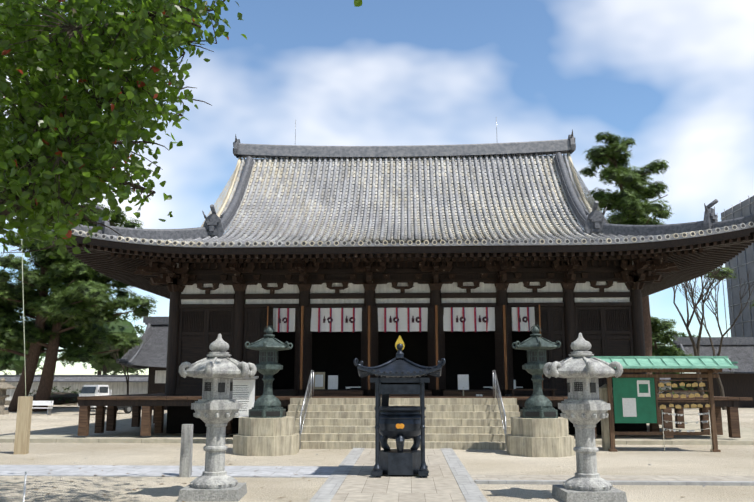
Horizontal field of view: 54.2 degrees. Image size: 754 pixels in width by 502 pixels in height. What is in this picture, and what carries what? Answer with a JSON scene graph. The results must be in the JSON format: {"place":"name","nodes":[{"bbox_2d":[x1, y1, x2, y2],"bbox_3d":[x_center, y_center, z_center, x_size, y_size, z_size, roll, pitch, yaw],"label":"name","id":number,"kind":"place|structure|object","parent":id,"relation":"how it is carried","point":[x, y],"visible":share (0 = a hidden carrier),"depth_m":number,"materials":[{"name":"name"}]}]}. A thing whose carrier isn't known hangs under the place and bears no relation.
{"place":"outdoors","nodes":[
{"label":"outdoors","id":0,"kind":"place"},
{"bbox_2d":[0,405,753,501],"bbox_3d":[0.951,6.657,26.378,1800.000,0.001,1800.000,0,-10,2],"label":"ground","id":1,"kind":"structure","parent":0,"point":[687,460],"depth_m":17.30,"materials":[{"name":"beige sand"}]},
{"bbox_2d":[29,386,80,406],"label":"shrub","id":2,"kind":"object","parent":1,"relation":"on","point":[58,397],"visible":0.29,"depth_m":56.05,"materials":[{"name":"green plant"}]},
{"bbox_2d":[0,191,157,411],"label":"pine","id":3,"kind":"object","parent":1,"relation":"on","point":[72,306],"visible":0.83,"depth_m":48.74,"materials":[{"name":"green plant"}]},
{"bbox_2d":[77,385,131,413],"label":"van","id":4,"kind":"object","parent":1,"relation":"on","point":[95,390],"visible":0.27,"depth_m":44.42,"materials":[{"name":"white paint"}]},
{"bbox_2d":[107,335,130,408],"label":"bare tree","id":5,"kind":"object","parent":1,"relation":"on","point":[127,381],"visible":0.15,"depth_m":54.03,"materials":[{"name":"brown plant"}]},
{"bbox_2d":[0,0,361,258],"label":"tree","id":6,"kind":"object","parent":1,"relation":"on","point":[61,134],"visible":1,"depth_m":7.47,"materials":[{"name":"green plant"}]},
{"bbox_2d":[178,334,256,501],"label":"stone lantern","id":7,"kind":"object","parent":1,"relation":"on","point":[216,407],"visible":1,"depth_m":12.53,"materials":[{"name":"stone"}]},
{"bbox_2d":[233,326,298,455],"bbox_3d":[-3.055,3.843,20.642,1.718,3.529,1.718,0,-10,2],"label":"bronze lantern","id":8,"kind":"object","parent":1,"relation":"on","point":[266,426],"visible":1,"depth_m":20.05,"materials":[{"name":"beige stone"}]},
{"bbox_2d":[0,239,615,501],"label":"site furniture","id":9,"kind":"object","parent":1,"relation":"on","point":[244,392],"visible":0.83,"depth_m":21.44,"materials":[{"name":"white paint"}]},
{"bbox_2d":[0,310,697,374],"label":"tree line","id":10,"kind":"object","parent":1,"relation":"on","point":[16,362],"visible":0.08,"depth_m":73.00,"materials":[{"name":"green plant"}]},
{"bbox_2d":[6,117,744,501],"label":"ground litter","id":11,"kind":"object","parent":1,"relation":"on","point":[254,475],"visible":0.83,"depth_m":16.06,"materials":[{"name":"plant"}]},
{"bbox_2d":[0,414,753,501],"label":"paths","id":12,"kind":"structure","parent":1,"relation":"on","point":[351,478],"depth_m":15.76,"materials":[{"name":"grey stone"}]},
{"bbox_2d":[353,335,445,477],"bbox_3d":[0.494,3.264,15.717,1.876,2.940,1.874,0,-10,2],"label":"incense burner","id":13,"kind":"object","parent":12,"relation":"on","point":[400,424],"depth_m":15.24,"materials":[{"name":"metal"}]},
{"bbox_2d":[286,398,519,449],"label":"stone steps","id":14,"kind":"structure","parent":1,"relation":"on","point":[452,423],"depth_m":22.62,"materials":[{"name":"beige stone"}]},
{"bbox_2d":[77,254,752,437],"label":"hall body","id":15,"kind":"structure","parent":1,"relation":"on","point":[597,304],"depth_m":27.06,"materials":[{"name":"brown wood"}]},
{"bbox_2d":[51,129,753,251],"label":"hall roof","id":16,"kind":"structure","parent":15,"relation":"on","point":[456,197],"depth_m":32.49,"materials":[{"name":"grey tile"}]},
{"bbox_2d":[52,232,753,298],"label":"roof eaves","id":17,"kind":"object","parent":15,"relation":"attached to","point":[695,260],"visible":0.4,"depth_m":25.35,"materials":[{"name":"brown wood"}]},
{"bbox_2d":[273,307,534,332],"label":"curtains","id":18,"kind":"object","parent":15,"relation":"attached to","point":[464,319],"visible":0.96,"depth_m":26.94,"materials":[{"name":"white fabric"}]},
{"bbox_2d":[506,324,574,456],"bbox_3d":[4.438,3.789,20.338,1.718,3.529,1.718,0,-10,2],"label":"bronze lantern","id":19,"kind":"object","parent":1,"relation":"on","point":[539,427],"visible":1,"depth_m":19.73,"materials":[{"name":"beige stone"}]},
{"bbox_2d":[543,333,626,501],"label":"stone lantern","id":20,"kind":"object","parent":1,"relation":"on","point":[583,407],"visible":1,"depth_m":12.29,"materials":[{"name":"stone"}]},
{"bbox_2d":[578,132,736,373],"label":"pine","id":21,"kind":"object","parent":1,"relation":"on","point":[629,205],"visible":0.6,"depth_m":52.28,"materials":[{"name":"green plant"}]},
{"bbox_2d":[592,356,737,451],"bbox_3d":[8.097,4.345,21.000,3.970,2.665,1.260,0,-10,2],"label":"ema stand","id":22,"kind":"object","parent":1,"relation":"on","point":[634,399],"visible":0.9,"depth_m":20.98,"materials":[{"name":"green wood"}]},
{"bbox_2d":[651,316,693,393],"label":"tree","id":23,"kind":"object","parent":1,"relation":"on","point":[661,329],"visible":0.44,"depth_m":54.68,"materials":[{"name":"green plant"}]},
{"bbox_2d":[659,378,706,394],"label":"shrub","id":24,"kind":"object","parent":1,"relation":"on","point":[685,393],"visible":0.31,"depth_m":55.31,"materials":[{"name":"green plant"}]},
{"bbox_2d":[672,266,730,395],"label":"bare tree","id":25,"kind":"object","parent":1,"relation":"on","point":[696,348],"visible":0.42,"depth_m":47.83,"materials":[{"name":"brown plant"}]},
{"bbox_2d":[676,271,753,409],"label":"bare tree","id":26,"kind":"object","parent":1,"relation":"on","point":[718,354],"visible":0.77,"depth_m":51.90,"materials":[{"name":"brown plant"}]},
{"bbox_2d":[0,196,753,414],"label":"background buildings","id":27,"kind":"structure","parent":0,"point":[150,353],"depth_m":58.49,"materials":[{"name":"tile"}]},
{"bbox_2d":[0,0,753,374],"label":"sky","id":28,"kind":"structure","parent":0,"point":[675,78],"materials":[{"name":"blue"}]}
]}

